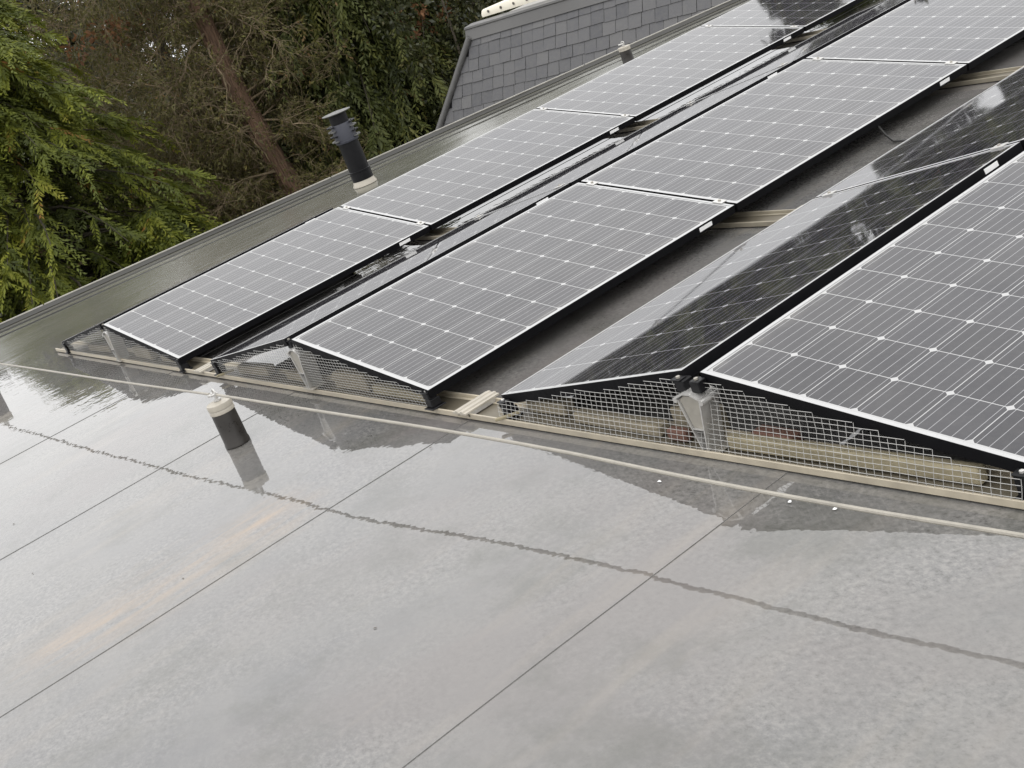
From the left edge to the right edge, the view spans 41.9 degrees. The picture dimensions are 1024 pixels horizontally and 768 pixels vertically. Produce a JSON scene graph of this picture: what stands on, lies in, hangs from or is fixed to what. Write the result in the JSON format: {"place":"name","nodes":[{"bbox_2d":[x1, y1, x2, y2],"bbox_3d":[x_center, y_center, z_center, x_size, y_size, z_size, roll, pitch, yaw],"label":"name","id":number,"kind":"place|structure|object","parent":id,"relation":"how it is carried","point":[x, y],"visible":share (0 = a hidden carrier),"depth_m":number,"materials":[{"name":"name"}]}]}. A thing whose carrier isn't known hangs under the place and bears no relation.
{"place":"outdoors","nodes":[
{"label":"outdoors","id":0,"kind":"place"},
{"bbox_2d":[21,0,186,63],"label":"sky","id":1,"kind":"structure","parent":0,"point":[42,0],"materials":[{"name":"white"}]},
{"bbox_2d":[435,0,727,129],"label":"slate building","id":2,"kind":"structure","parent":0,"point":[527,44],"depth_m":19.83,"materials":[{"name":"grey stone"}]},
{"label":"ground","id":3,"kind":"structure","parent":0,"visible":0},
{"bbox_2d":[2,0,175,302],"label":"conifer tree","id":4,"kind":"object","parent":3,"relation":"on","point":[38,7],"visible":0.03,"depth_m":40.43,"materials":[{"name":"green plant"}]},
{"bbox_2d":[0,0,233,322],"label":"conifer tree","id":5,"kind":"object","parent":3,"relation":"on","point":[40,111],"visible":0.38,"depth_m":24.69,"materials":[{"name":"green plant"}]},
{"bbox_2d":[141,168,163,190],"bbox_3d":[-6.938,-3.995,25.843,0.453,0.481,0.802,-32,21,-29],"label":"rust leaf branch","id":6,"kind":"object","parent":5,"relation":"attached to","point":[155,175],"visible":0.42,"depth_m":25.84,"materials":[{"name":"green plant"}]},
{"bbox_2d":[37,0,289,210],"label":"conifer tree","id":7,"kind":"object","parent":3,"relation":"on","point":[72,35],"visible":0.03,"depth_m":39.71,"materials":[{"name":"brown plant"}]},
{"bbox_2d":[117,201,222,269],"bbox_3d":[-5.525,-0.593,26.933,5.270,7.014,5.324,-32,21,-29],"label":"conifer tree","id":8,"kind":"object","parent":3,"relation":"on","point":[163,222],"visible":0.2,"depth_m":25.25,"materials":[{"name":"green plant"}]},
{"bbox_2d":[0,0,354,278],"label":"bare tree","id":9,"kind":"object","parent":3,"relation":"on","point":[107,109],"visible":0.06,"depth_m":30.82,"materials":[{"name":"plant"}]},
{"bbox_2d":[12,0,420,229],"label":"bare tree","id":10,"kind":"object","parent":3,"relation":"on","point":[236,94],"visible":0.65,"depth_m":27.33,"materials":[{"name":"brown plant"}]},
{"bbox_2d":[59,9,153,67],"bbox_3d":[-8.017,-6.931,26.726,1.402,0.973,1.836,-8,23,35],"label":"rust leaf branch","id":11,"kind":"object","parent":10,"relation":"attached to","point":[88,34],"visible":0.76,"depth_m":26.57,"materials":[{"name":"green plant"}]},
{"bbox_2d":[155,11,406,205],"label":"conifer tree","id":12,"kind":"object","parent":3,"relation":"on","point":[257,90],"depth_m":42.41,"materials":[{"name":"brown plant"}]},
{"bbox_2d":[229,0,474,196],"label":"conifer tree","id":13,"kind":"object","parent":3,"relation":"on","point":[397,105],"visible":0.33,"depth_m":27.92,"materials":[{"name":"green plant"}]},
{"bbox_2d":[391,1,451,48],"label":"rust leaf branch","id":14,"kind":"object","parent":13,"relation":"attached to","point":[422,12],"visible":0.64,"depth_m":27.97,"materials":[{"name":"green plant"}]},
{"bbox_2d":[327,0,521,144],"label":"holly tree","id":15,"kind":"object","parent":3,"relation":"on","point":[475,10],"visible":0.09,"depth_m":27.70,"materials":[{"name":"plant"}]},
{"bbox_2d":[438,0,517,73],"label":"conifer tree","id":16,"kind":"object","parent":3,"relation":"on","point":[478,18],"depth_m":43.32,"materials":[{"name":"green plant"}]},
{"bbox_2d":[0,0,1023,767],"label":"flat roof","id":17,"kind":"structure","parent":3,"relation":"on","point":[348,592],"depth_m":3.60,"materials":[{"name":"rubber"}]},
{"bbox_2d":[206,388,249,448],"bbox_3d":[-1.154,0.128,5.381,0.107,0.250,0.107,-32,21,-29],"label":"anchor post","id":18,"kind":"object","parent":17,"relation":"on","point":[228,423],"visible":0.98,"depth_m":5.35,"materials":[{"name":"metal"}]},
{"bbox_2d":[0,363,1023,538],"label":"lifeline cable","id":19,"kind":"object","parent":18,"relation":"attached to","point":[858,508],"visible":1,"depth_m":3.35,"materials":[{"name":"metal"}]},
{"bbox_2d":[322,107,376,188],"bbox_3d":[-1.261,-1.842,10.449,0.234,0.604,0.233,-32,21,-29],"label":"flue pipe","id":20,"kind":"object","parent":17,"relation":"on","point":[342,128],"visible":1,"depth_m":10.38,"materials":[{"name":"black plastic"},{"name":"dark grey metal"},{"name":"cream mortar"}]},
{"bbox_2d":[55,341,1023,509],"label":"base rail","id":21,"kind":"object","parent":17,"relation":"on","point":[454,401],"visible":0.54,"depth_m":3.92,"materials":[{"name":"beige metal"}]},
{"bbox_2d":[62,343,76,353],"bbox_3d":[-2.815,-0.238,8.494,0.064,0.074,0.060,-32,21,-29],"label":"panel foot","id":22,"kind":"object","parent":21,"relation":"on","point":[67,348],"visible":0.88,"depth_m":8.48},
{"bbox_2d":[62,208,332,345],"bbox_3d":[-1.987,-0.674,8.466,1.650,0.035,0.993,-32,12,-29],"label":"solar panel","id":23,"kind":"object","parent":22,"relation":"on","point":[84,333],"visible":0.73,"depth_m":8.10,"materials":[{"name":"black glass"}]},
{"bbox_2d":[88,342,111,352],"bbox_3d":[-2.493,-0.224,8.141,0.050,0.045,0.360,-33,21,-30],"label":"ballast block","id":24,"kind":"object","parent":21,"relation":"on","point":[103,348],"depth_m":8.12,"materials":[{"name":"concrete"}]},
{"bbox_2d":[101,323,130,361],"bbox_3d":[-2.272,-0.246,7.664,0.076,0.230,0.121,-32,21,-29],"label":"ridge support","id":25,"kind":"object","parent":21,"relation":"on","point":[110,344],"visible":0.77,"depth_m":7.66,"materials":[{"name":"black metal"}]},
{"bbox_2d":[67,327,178,367],"bbox_3d":[-2.296,-0.236,7.654,0.027,0.211,2.005,-32,21,-29],"label":"wire mesh","id":26,"kind":"object","parent":21,"relation":"on","point":[160,362],"visible":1,"depth_m":7.57,"materials":[{"name":"grey metal"}]},
{"bbox_2d":[132,345,159,359],"bbox_3d":[-2.053,-0.180,7.499,0.050,0.064,0.300,-31,21,-26],"label":"ballast block","id":27,"kind":"object","parent":21,"relation":"on","point":[146,350],"depth_m":7.44,"materials":[{"name":"concrete"}]},
{"bbox_2d":[160,356,188,362],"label":"ballast block","id":28,"kind":"object","parent":21,"relation":"on","point":[162,358],"depth_m":7.19,"materials":[{"name":"concrete"}]},
{"bbox_2d":[174,360,192,372],"bbox_3d":[-1.690,-0.104,6.873,0.064,0.074,0.060,-32,21,-29],"label":"panel foot","id":29,"kind":"object","parent":21,"relation":"on","point":[183,366],"visible":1,"depth_m":6.86},
{"bbox_2d":[103,207,429,363],"bbox_3d":[-1.390,-0.603,7.606,1.650,0.035,0.993,-32,30,-29],"label":"solar panel","id":30,"kind":"object","parent":29,"relation":"on","point":[189,320],"visible":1,"depth_m":7.52,"materials":[{"name":"grey glass"}]},
{"bbox_2d":[194,362,213,372],"bbox_3d":[-1.510,-0.092,6.712,0.156,0.026,0.084,-32,21,-29],"label":"rail plate","id":31,"kind":"object","parent":21,"relation":"on","point":[207,367],"visible":0.5,"depth_m":6.67,"materials":[{"name":"metal"}]},
{"bbox_2d":[210,361,227,375],"bbox_3d":[-1.415,-0.085,6.462,0.064,0.074,0.060,-32,21,-29],"label":"panel foot","id":32,"kind":"object","parent":21,"relation":"on","point":[216,368],"visible":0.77,"depth_m":6.45},
{"bbox_2d":[210,183,569,365],"bbox_3d":[-0.585,-0.522,6.435,1.650,0.035,0.993,-32,12,-29],"label":"solar panel","id":33,"kind":"object","parent":32,"relation":"on","point":[323,310],"visible":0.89,"depth_m":6.27,"materials":[{"name":"black glass"}]},
{"bbox_2d":[216,369,233,376],"bbox_3d":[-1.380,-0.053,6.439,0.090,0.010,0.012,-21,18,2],"label":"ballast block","id":34,"kind":"object","parent":21,"relation":"on","point":[219,375],"visible":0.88,"depth_m":6.43,"materials":[{"name":"beige concrete"}]},
{"bbox_2d":[237,362,276,375],"bbox_3d":[-1.197,-0.071,6.272,0.050,0.046,0.300,-33,22,-31],"label":"ballast block","id":35,"kind":"object","parent":21,"relation":"on","point":[254,369],"depth_m":6.22,"materials":[{"name":"concrete"}]},
{"bbox_2d":[285,368,322,381],"bbox_3d":[-0.911,-0.035,5.863,0.050,0.041,0.280,-31,21,-27],"label":"ballast block","id":36,"kind":"object","parent":21,"relation":"on","point":[291,374],"depth_m":5.91,"materials":[{"name":"concrete"}]},
{"bbox_2d":[286,338,326,389],"bbox_3d":[-0.871,-0.093,5.633,0.076,0.230,0.121,-32,21,-29],"label":"ridge support","id":37,"kind":"object","parent":21,"relation":"on","point":[295,359],"visible":0.69,"depth_m":5.62,"materials":[{"name":"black metal"}]},
{"bbox_2d":[217,345,426,405],"bbox_3d":[-0.892,-0.073,5.625,0.027,0.221,2.005,-32,21,-29],"label":"wire mesh","id":38,"kind":"object","parent":21,"relation":"on","point":[223,369],"visible":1,"depth_m":5.52,"materials":[{"name":"grey metal"}]},
{"bbox_2d":[331,368,375,391],"bbox_3d":[-0.644,-0.017,5.464,0.050,0.075,0.260,-33,22,-31],"label":"ballast block","id":39,"kind":"object","parent":21,"relation":"on","point":[353,378],"depth_m":5.43,"materials":[{"name":"concrete"}]},
{"bbox_2d":[372,383,437,401],"bbox_3d":[-0.410,0.034,5.119,0.035,0.039,0.460,-32,21,-28],"label":"timber batten","id":40,"kind":"object","parent":21,"relation":"on","point":[395,392],"visible":0.38,"depth_m":5.15,"materials":[{"name":"beige wood"}]},
{"bbox_2d":[420,391,445,410],"bbox_3d":[-0.290,0.049,4.841,0.064,0.074,0.060,-32,21,-29],"label":"panel foot","id":41,"kind":"object","parent":21,"relation":"on","point":[434,403],"visible":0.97,"depth_m":4.83},
{"bbox_2d":[292,183,735,397],"bbox_3d":[0.011,-0.451,5.575,1.650,0.035,0.993,-32,30,-29],"label":"solar panel","id":42,"kind":"object","parent":41,"relation":"on","point":[438,326],"visible":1,"depth_m":5.48,"materials":[{"name":"grey glass"}]},
{"bbox_2d":[586,181,597,184],"bbox_3d":[0.379,-0.931,6.278,0.034,0.040,0.054,-32,30,-29],"label":"joint clamp","id":43,"kind":"object","parent":42,"relation":"attached to","point":[592,183],"visible":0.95,"depth_m":6.26,"materials":[{"name":"metal"}]},
{"bbox_2d":[713,199,726,203],"bbox_3d":[0.880,-0.762,5.662,0.034,0.040,0.054,-32,30,-29],"label":"joint clamp","id":44,"kind":"object","parent":42,"relation":"attached to","point":[720,201],"visible":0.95,"depth_m":5.65,"materials":[{"name":"metal"}]},
{"bbox_2d":[453,390,498,416],"bbox_3d":[-0.125,0.072,4.716,0.156,0.026,0.084,-32,21,-29],"label":"rail plate","id":45,"kind":"object","parent":21,"relation":"on","point":[480,402],"visible":1,"depth_m":4.70,"materials":[{"name":"metal"}]},
{"bbox_2d":[495,410,520,421],"bbox_3d":[-0.014,0.107,4.479,0.090,0.010,0.012,-19,19,8],"label":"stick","id":46,"kind":"object","parent":21,"relation":"on","point":[504,417],"visible":0.76,"depth_m":4.47,"materials":[{"name":"beige wood"}]},
{"bbox_2d":[497,398,523,419],"bbox_3d":[-0.010,0.077,4.508,0.064,0.074,0.060,-32,21,-29],"label":"panel foot","id":47,"kind":"object","parent":21,"relation":"on","point":[505,403],"visible":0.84,"depth_m":4.49},
{"bbox_2d":[501,142,1023,402],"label":"solar panel","id":48,"kind":"object","parent":47,"relation":"on","point":[696,323],"visible":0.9,"depth_m":4.34,"materials":[{"name":"black glass"}]},
{"bbox_2d":[822,190,836,196],"bbox_3d":[1.247,-0.735,5.237,0.034,0.040,0.054,-32,12,-29],"label":"joint clamp","id":49,"kind":"object","parent":48,"relation":"attached to","point":[829,193],"visible":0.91,"depth_m":5.23,"materials":[{"name":"metal"}]},
{"bbox_2d":[990,142,1008,149],"bbox_3d":[1.657,-0.796,4.539,0.034,0.040,0.054,-32,12,-29],"label":"joint clamp","id":50,"kind":"object","parent":48,"relation":"attached to","point":[999,145],"visible":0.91,"depth_m":4.53,"materials":[{"name":"metal"}]},
{"bbox_2d":[527,397,575,415],"bbox_3d":[0.128,0.070,4.409,0.050,0.046,0.200,-33,21,-30],"label":"ballast block","id":51,"kind":"object","parent":21,"relation":"on","point":[560,405],"depth_m":4.37,"materials":[{"name":"concrete"}]},
{"bbox_2d":[573,407,669,436],"bbox_3d":[0.329,0.114,4.077,0.050,0.038,0.420,-32,21,-27],"label":"ballast block","id":52,"kind":"object","parent":21,"relation":"on","point":[663,429],"depth_m":4.04,"materials":[{"name":"concrete"}]},
{"bbox_2d":[667,426,692,441],"bbox_3d":[0.479,0.143,3.829,0.030,0.038,0.080,-32,21,-29],"label":"brick","id":53,"kind":"object","parent":21,"relation":"on","point":[680,433],"visible":0.88,"depth_m":3.81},
{"bbox_2d":[670,375,728,452],"bbox_3d":[0.522,0.076,3.671,0.076,0.230,0.121,-32,21,-29],"label":"ridge support","id":54,"kind":"object","parent":21,"relation":"on","point":[692,398],"visible":0.97,"depth_m":3.65,"materials":[{"name":"metal"}]},
{"bbox_2d":[670,402,730,431],"bbox_3d":[0.537,0.097,3.829,0.050,0.079,0.180,-33,22,-31],"label":"ballast block","id":55,"kind":"object","parent":21,"relation":"on","point":[683,418],"depth_m":3.85,"materials":[{"name":"concrete"}]},
{"bbox_2d":[497,378,1021,499],"bbox_3d":[0.504,0.088,3.665,0.042,0.197,2.005,-32,21,-29],"label":"wire mesh","id":56,"kind":"object","parent":21,"relation":"on","point":[802,442],"visible":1,"depth_m":3.50,"materials":[{"name":"grey metal"}]},
{"bbox_2d":[751,424,803,440],"bbox_3d":[0.707,0.144,3.560,0.050,0.046,0.150,-31,21,-26],"label":"brick","id":57,"kind":"object","parent":21,"relation":"on","point":[768,429],"visible":0.4,"depth_m":3.54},
{"bbox_2d":[727,432,987,484],"bbox_3d":[0.829,0.179,3.331,0.036,0.044,0.800,-32,21,-29],"label":"timber batten","id":58,"kind":"object","parent":21,"relation":"on","point":[822,458],"visible":0.9,"depth_m":3.26,"materials":[{"name":"beige wood"}]},
{"bbox_2d":[1011,468,1023,499],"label":"panel foot","id":59,"kind":"object","parent":21,"relation":"on","point":[1017,473],"visible":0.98,"depth_m":2.88},
{"bbox_2d":[700,151,1023,471],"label":"solar panel","id":60,"kind":"object","parent":59,"relation":"on","point":[914,334],"visible":1,"depth_m":3.51,"materials":[{"name":"black glass"}]},
{"bbox_2d":[415,209,794,239],"bbox_3d":[0.414,-0.766,6.497,0.124,0.022,7.470,-32,21,-29],"label":"base rail","id":61,"kind":"object","parent":17,"relation":"on","point":[754,218],"depth_m":5.67,"materials":[{"name":"metal"}]},
{"bbox_2d":[341,109,634,229],"bbox_3d":[-0.149,-1.381,8.403,1.650,0.035,0.993,-32,30,-29],"label":"solar panel","id":62,"kind":"object","parent":61,"relation":"on","point":[437,192],"visible":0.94,"depth_m":8.33,"materials":[{"name":"grey glass"}]},
{"bbox_2d":[472,61,793,219],"bbox_3d":[0.655,-1.299,7.231,1.650,0.035,0.993,-32,12,-29],"label":"solar panel","id":63,"kind":"object","parent":61,"relation":"on","point":[578,172],"visible":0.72,"depth_m":7.10,"materials":[{"name":"black glass"}]},
{"bbox_2d":[618,41,633,63],"bbox_3d":[0.963,-2.815,11.351,0.107,0.193,0.107,-13,20,24],"label":"anchor post","id":64,"kind":"object","parent":17,"relation":"on","point":[625,52],"visible":0.91,"depth_m":11.32,"materials":[{"name":"metal"}]},
{"bbox_2d":[783,29,825,43],"bbox_3d":[2.603,-2.356,8.513,0.124,0.022,6.300,-32,21,-29],"label":"base rail","id":65,"kind":"object","parent":17,"relation":"on","point":[804,36],"depth_m":9.32,"materials":[{"name":"metal"}]},
{"bbox_2d":[701,0,863,30],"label":"solar panel","id":66,"kind":"object","parent":65,"relation":"on","point":[807,15],"visible":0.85,"depth_m":9.68,"materials":[{"name":"grey glass"}]},
{"bbox_2d":[806,0,1023,69],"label":"solar panel","id":67,"kind":"object","parent":65,"relation":"on","point":[971,34],"visible":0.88,"depth_m":6.96,"materials":[{"name":"grey glass"}]},
{"bbox_2d":[944,61,957,63],"bbox_3d":[2.121,-1.539,6.459,0.034,0.040,0.054,-32,30,-29],"label":"joint clamp","id":68,"kind":"object","parent":67,"relation":"attached to","point":[951,62],"visible":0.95,"depth_m":6.45,"materials":[{"name":"metal"}]},
{"bbox_2d":[616,66,1022,132],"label":"base rail","id":69,"kind":"object","parent":17,"relation":"on","point":[982,77],"visible":0.06,"depth_m":6.47,"materials":[{"name":"metal"}]},
{"bbox_2d":[536,26,803,120],"bbox_3d":[1.092,-2.158,9.200,1.650,0.035,0.993,-32,30,-29],"label":"solar panel","id":70,"kind":"object","parent":69,"relation":"on","point":[656,79],"visible":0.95,"depth_m":9.13,"materials":[{"name":"grey glass"}]},
{"bbox_2d":[581,59,966,210],"bbox_3d":[1.252,-1.228,6.372,1.650,0.035,0.993,-32,30,-29],"label":"solar panel","id":71,"kind":"object","parent":69,"relation":"on","point":[749,146],"visible":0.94,"depth_m":6.29,"materials":[{"name":"grey glass"}]},
{"bbox_2d":[812,57,823,59],"bbox_3d":[1.620,-1.708,7.075,0.034,0.040,0.054,-32,30,-29],"label":"joint clamp","id":72,"kind":"object","parent":71,"relation":"attached to","point":[818,58],"visible":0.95,"depth_m":7.06,"materials":[{"name":"metal"}]},
{"bbox_2d":[682,0,910,106],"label":"solar panel","id":73,"kind":"object","parent":69,"relation":"on","point":[805,49],"visible":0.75,"depth_m":7.88,"materials":[{"name":"black glass"}]},
{"bbox_2d":[815,67,1023,197],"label":"solar panel","id":74,"kind":"object","parent":69,"relation":"on","point":[989,118],"visible":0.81,"depth_m":5.21,"materials":[{"name":"black glass"}]},
{"bbox_2d":[877,125,906,142],"bbox_3d":[1.747,-1.126,5.940,0.110,0.072,0.358,-32,21,-29],"label":"loose cable","id":75,"kind":"object","parent":17,"relation":"on","point":[887,136],"visible":0.56,"depth_m":5.99,"materials":[{"name":"black plastic"}]}
]}

